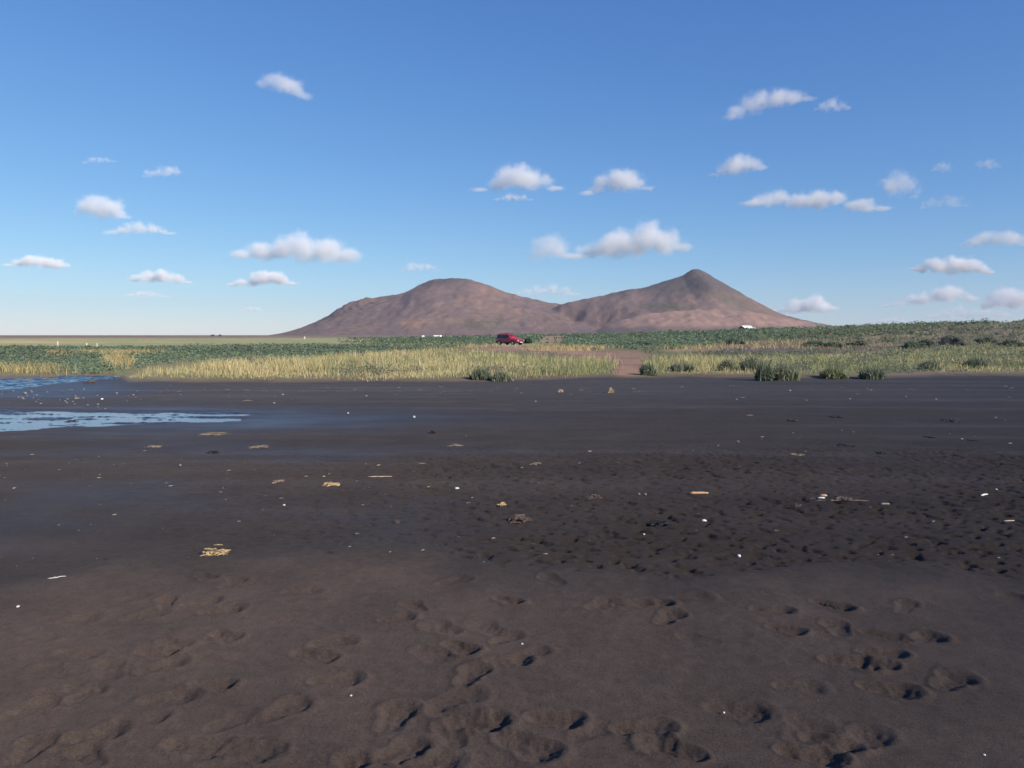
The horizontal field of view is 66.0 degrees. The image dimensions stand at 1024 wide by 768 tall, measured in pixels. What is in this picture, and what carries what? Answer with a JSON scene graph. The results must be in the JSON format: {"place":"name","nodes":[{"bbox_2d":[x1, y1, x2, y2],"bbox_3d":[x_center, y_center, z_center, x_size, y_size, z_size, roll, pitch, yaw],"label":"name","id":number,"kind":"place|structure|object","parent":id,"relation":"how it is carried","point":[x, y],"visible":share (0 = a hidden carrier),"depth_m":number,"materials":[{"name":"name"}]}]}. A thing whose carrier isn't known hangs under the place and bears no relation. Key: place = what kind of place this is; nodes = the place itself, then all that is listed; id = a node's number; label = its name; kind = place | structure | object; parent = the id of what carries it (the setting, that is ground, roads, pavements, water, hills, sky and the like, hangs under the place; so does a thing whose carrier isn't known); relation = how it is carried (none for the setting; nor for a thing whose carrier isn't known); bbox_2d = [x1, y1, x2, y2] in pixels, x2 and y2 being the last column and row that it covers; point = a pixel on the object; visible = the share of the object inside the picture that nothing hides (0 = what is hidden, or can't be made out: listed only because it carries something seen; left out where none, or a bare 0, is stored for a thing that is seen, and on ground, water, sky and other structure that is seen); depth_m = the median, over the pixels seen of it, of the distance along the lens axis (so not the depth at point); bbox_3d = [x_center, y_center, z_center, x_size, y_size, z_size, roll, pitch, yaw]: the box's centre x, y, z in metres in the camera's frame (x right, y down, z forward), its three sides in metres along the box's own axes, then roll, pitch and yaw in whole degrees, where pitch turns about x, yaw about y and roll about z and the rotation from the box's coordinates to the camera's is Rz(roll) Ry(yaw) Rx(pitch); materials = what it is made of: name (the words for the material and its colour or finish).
{"place":"outdoors","nodes":[
{"label":"outdoors","id":0,"kind":"place"},
{"bbox_2d":[0,375,118,389],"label":"stream water","id":1,"kind":"structure","parent":0,"point":[13,383],"depth_m":28.28,"materials":[{"name":"blue liquid"}]},
{"bbox_2d":[0,323,1023,767],"bbox_3d":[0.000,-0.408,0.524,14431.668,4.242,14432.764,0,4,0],"label":"ground","id":2,"kind":"structure","parent":0,"point":[136,637],"depth_m":5.35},
{"bbox_2d":[0,411,248,431],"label":"puddle water","id":3,"kind":"structure","parent":2,"relation":"on","point":[96,421],"depth_m":15.19,"materials":[{"name":"blue liquid"}]},
{"bbox_2d":[206,450,220,453],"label":"seaweed clump","id":4,"kind":"object","parent":2,"relation":"on","point":[209,452],"visible":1,"depth_m":10.67,"materials":[{"name":"black plant"}]},
{"bbox_2d":[199,432,229,434],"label":"straw clump","id":5,"kind":"object","parent":2,"relation":"on","point":[215,433],"visible":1,"depth_m":12.75,"materials":[{"name":"beige plant"}]},
{"bbox_2d":[201,544,229,555],"bbox_3d":[-2.154,1.206,5.710,0.192,0.068,0.164,0,4,-5],"label":"straw clump","id":6,"kind":"object","parent":2,"relation":"on","point":[213,552],"visible":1,"depth_m":5.69,"materials":[{"name":"beige plant"}]},
{"bbox_2d":[248,445,266,448],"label":"straw clump","id":7,"kind":"object","parent":2,"relation":"on","point":[261,446],"visible":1,"depth_m":11.24,"materials":[{"name":"beige plant"}]},
{"bbox_2d":[322,482,339,486],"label":"straw clump","id":8,"kind":"object","parent":2,"relation":"on","point":[330,483],"visible":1,"depth_m":8.39,"materials":[{"name":"beige plant"}]},
{"bbox_2d":[468,366,490,379],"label":"bush","id":9,"kind":"object","parent":2,"relation":"on","point":[478,374],"visible":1,"depth_m":27.43,"materials":[{"name":"green plant"}]},
{"bbox_2d":[490,369,513,381],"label":"bush","id":10,"kind":"object","parent":2,"relation":"on","point":[501,376],"visible":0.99,"depth_m":27.14,"materials":[{"name":"green plant"}]},
{"bbox_2d":[495,333,524,344],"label":"car","id":11,"kind":"object","parent":2,"relation":"on","point":[506,338],"visible":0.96,"depth_m":115.31,"materials":[{"name":"red paint"}]},
{"bbox_2d":[0,318,1023,376],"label":"lupin thicket","id":12,"kind":"object","parent":2,"relation":"on","point":[81,358],"visible":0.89,"depth_m":93.52,"materials":[{"name":"green plant"}]},
{"bbox_2d":[0,322,1023,375],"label":"dry grass","id":13,"kind":"structure","parent":2,"relation":"on","point":[127,359],"depth_m":79.39,"materials":[{"name":"green plant"}]},
{"bbox_2d":[507,514,530,522],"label":"seaweed clump","id":14,"kind":"object","parent":2,"relation":"on","point":[519,517],"visible":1,"depth_m":6.78,"materials":[{"name":"plant"}]},
{"bbox_2d":[523,338,532,343],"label":"bush","id":15,"kind":"object","parent":2,"relation":"on","point":[527,341],"visible":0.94,"depth_m":125.41,"materials":[{"name":"green plant"}]},
{"bbox_2d":[130,340,1023,380],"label":"beach grass","id":16,"kind":"structure","parent":2,"relation":"on","point":[310,364],"depth_m":36.19,"materials":[{"name":"green plant"}]},
{"bbox_2d":[163,321,1023,376],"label":"ground herbs","id":17,"kind":"object","parent":2,"relation":"on","point":[720,352],"visible":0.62,"depth_m":48.44,"materials":[{"name":"green plant"}]},
{"bbox_2d":[586,494,602,498],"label":"seaweed clump","id":18,"kind":"object","parent":2,"relation":"on","point":[593,496],"visible":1,"depth_m":7.79,"materials":[{"name":"plant"}]},
{"bbox_2d":[628,340,662,346],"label":"bush","id":19,"kind":"object","parent":2,"relation":"on","point":[646,342],"visible":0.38,"depth_m":91.36,"materials":[{"name":"green plant"}]},
{"bbox_2d":[639,361,659,375],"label":"bush","id":20,"kind":"object","parent":2,"relation":"on","point":[648,369],"visible":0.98,"depth_m":29.83,"materials":[{"name":"green plant"}]},
{"bbox_2d":[648,519,671,527],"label":"seaweed clump","id":21,"kind":"object","parent":2,"relation":"on","point":[657,523],"visible":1,"depth_m":6.63,"materials":[{"name":"black plant"}]},
{"bbox_2d":[667,361,697,371],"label":"bush","id":22,"kind":"object","parent":2,"relation":"on","point":[680,366],"visible":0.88,"depth_m":32.17,"materials":[{"name":"green plant"}]},
{"bbox_2d":[690,491,707,493],"bbox_3d":[1.891,1.101,7.979,0.193,0.026,0.048,0,4,-3],"label":"driftwood stick","id":23,"kind":"object","parent":2,"relation":"on","point":[693,492],"visible":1,"depth_m":7.96,"materials":[{"name":"beige wood"}]},
{"bbox_2d":[718,357,735,370],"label":"bush","id":24,"kind":"object","parent":2,"relation":"on","point":[730,364],"visible":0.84,"depth_m":33.15,"materials":[{"name":"green plant"}]},
{"bbox_2d":[726,336,744,344],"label":"bush","id":25,"kind":"object","parent":2,"relation":"on","point":[731,341],"visible":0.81,"depth_m":97.36,"materials":[{"name":"green plant"}]},
{"bbox_2d":[737,326,755,330],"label":"barn","id":26,"kind":"structure","parent":2,"relation":"on","point":[743,327],"depth_m":696.05,"materials":[{"name":"white"}]},
{"bbox_2d":[736,354,762,370],"bbox_3d":[10.198,-0.896,33.377,1.237,0.806,1.153,0,4,0],"label":"bush","id":27,"kind":"object","parent":2,"relation":"on","point":[748,363],"visible":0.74,"depth_m":33.12,"materials":[{"name":"green plant"}]},
{"bbox_2d":[753,358,775,380],"bbox_3d":[8.818,-0.490,27.586,0.861,0.880,0.819,0,4,0],"label":"bush","id":28,"kind":"object","parent":2,"relation":"on","point":[762,373],"visible":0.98,"depth_m":27.44,"materials":[{"name":"green plant"}]},
{"bbox_2d":[773,362,802,380],"bbox_3d":[9.687,-0.474,27.858,1.272,0.815,1.206,0,4,0],"label":"bush","id":29,"kind":"object","parent":2,"relation":"on","point":[786,373],"visible":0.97,"depth_m":27.64,"materials":[{"name":"green plant"}]},
{"bbox_2d":[803,338,825,346],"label":"bush","id":30,"kind":"object","parent":2,"relation":"on","point":[814,343],"visible":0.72,"depth_m":81.25,"materials":[{"name":"green plant"}]},
{"bbox_2d":[802,495,828,499],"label":"seaweed clump","id":31,"kind":"object","parent":2,"relation":"on","point":[816,498],"visible":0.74,"depth_m":7.74,"materials":[{"name":"plant"}]},
{"bbox_2d":[823,340,843,347],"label":"bush","id":32,"kind":"object","parent":2,"relation":"on","point":[836,344],"visible":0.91,"depth_m":77.53,"materials":[{"name":"green plant"}]},
{"bbox_2d":[818,365,851,378],"bbox_3d":[11.843,-0.424,28.924,1.111,0.564,0.922,0,4,0],"label":"bush","id":33,"kind":"object","parent":2,"relation":"on","point":[829,373],"visible":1,"depth_m":28.71,"materials":[{"name":"green plant"}]},
{"bbox_2d":[831,495,852,500],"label":"seaweed clump","id":34,"kind":"object","parent":2,"relation":"on","point":[839,498],"visible":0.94,"depth_m":7.68,"materials":[{"name":"plant"}]},
{"bbox_2d":[841,499,867,501],"bbox_3d":[3.300,1.119,7.571,0.252,0.024,0.066,0,4,7],"label":"driftwood stick","id":35,"kind":"object","parent":2,"relation":"on","point":[854,500],"visible":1,"depth_m":7.57,"materials":[{"name":"brown wood"}]},
{"bbox_2d":[844,339,868,346],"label":"bush","id":36,"kind":"object","parent":2,"relation":"on","point":[861,343],"visible":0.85,"depth_m":79.47,"materials":[{"name":"green plant"}]},
{"bbox_2d":[852,366,888,379],"bbox_3d":[13.004,-0.416,28.591,1.118,0.609,0.927,0,4,0],"label":"bush","id":37,"kind":"object","parent":2,"relation":"on","point":[872,374],"visible":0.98,"depth_m":28.38,"materials":[{"name":"green plant"}]},
{"bbox_2d":[899,339,920,348],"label":"bush","id":38,"kind":"object","parent":2,"relation":"on","point":[907,344],"visible":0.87,"depth_m":73.57,"materials":[{"name":"green plant"}]},
{"bbox_2d":[918,337,936,346],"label":"bush","id":39,"kind":"object","parent":2,"relation":"on","point":[928,342],"visible":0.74,"depth_m":75.47,"materials":[{"name":"green plant"}]},
{"bbox_2d":[913,357,944,370],"bbox_3d":[17.662,-0.831,33.272,1.272,0.657,0.960,1,4,9],"label":"bush","id":40,"kind":"object","parent":2,"relation":"on","point":[933,362],"visible":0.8,"depth_m":33.11,"materials":[{"name":"green plant"}]},
{"bbox_2d":[936,335,968,345],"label":"bush","id":41,"kind":"object","parent":2,"relation":"on","point":[949,340],"visible":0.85,"depth_m":77.33,"materials":[{"name":"green plant"}]},
{"bbox_2d":[961,356,992,368],"bbox_3d":[20.753,-0.960,35.283,1.336,0.662,1.036,0,4,0],"label":"bush","id":42,"kind":"object","parent":2,"relation":"on","point":[972,363],"visible":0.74,"depth_m":35.06,"materials":[{"name":"green plant"}]},
{"bbox_2d":[974,335,999,344],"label":"bush","id":43,"kind":"object","parent":2,"relation":"on","point":[980,340],"visible":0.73,"depth_m":79.51,"materials":[{"name":"green plant"}]},
{"bbox_2d":[997,336,1023,346],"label":"bush","id":44,"kind":"object","parent":2,"relation":"on","point":[1004,342],"visible":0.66,"depth_m":73.57,"materials":[{"name":"green plant"}]},
{"bbox_2d":[0,0,1023,334],"label":"sky","id":45,"kind":"structure","parent":0,"point":[168,167],"materials":[{"name":"blue"}]},
{"bbox_2d":[273,269,831,334],"bbox_3d":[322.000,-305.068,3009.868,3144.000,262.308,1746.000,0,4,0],"label":"mountains","id":46,"kind":"structure","parent":0,"point":[696,299],"depth_m":2746.49,"materials":[{"name":"brown stone"}]},
{"bbox_2d":[821,603,840,609],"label":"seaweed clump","id":47,"kind":"object","parent":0,"point":[833,607],"visible":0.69,"depth_m":4.65,"materials":[{"name":"brown plant"}]},
{"bbox_2d":[838,443,854,446],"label":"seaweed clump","id":48,"kind":"object","parent":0,"point":[847,445],"visible":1,"depth_m":11.34,"materials":[{"name":"black plant"}]},
{"bbox_2d":[941,419,963,421],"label":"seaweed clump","id":49,"kind":"object","parent":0,"point":[952,420],"visible":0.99,"depth_m":14.64,"materials":[{"name":"black plant"}]}
]}

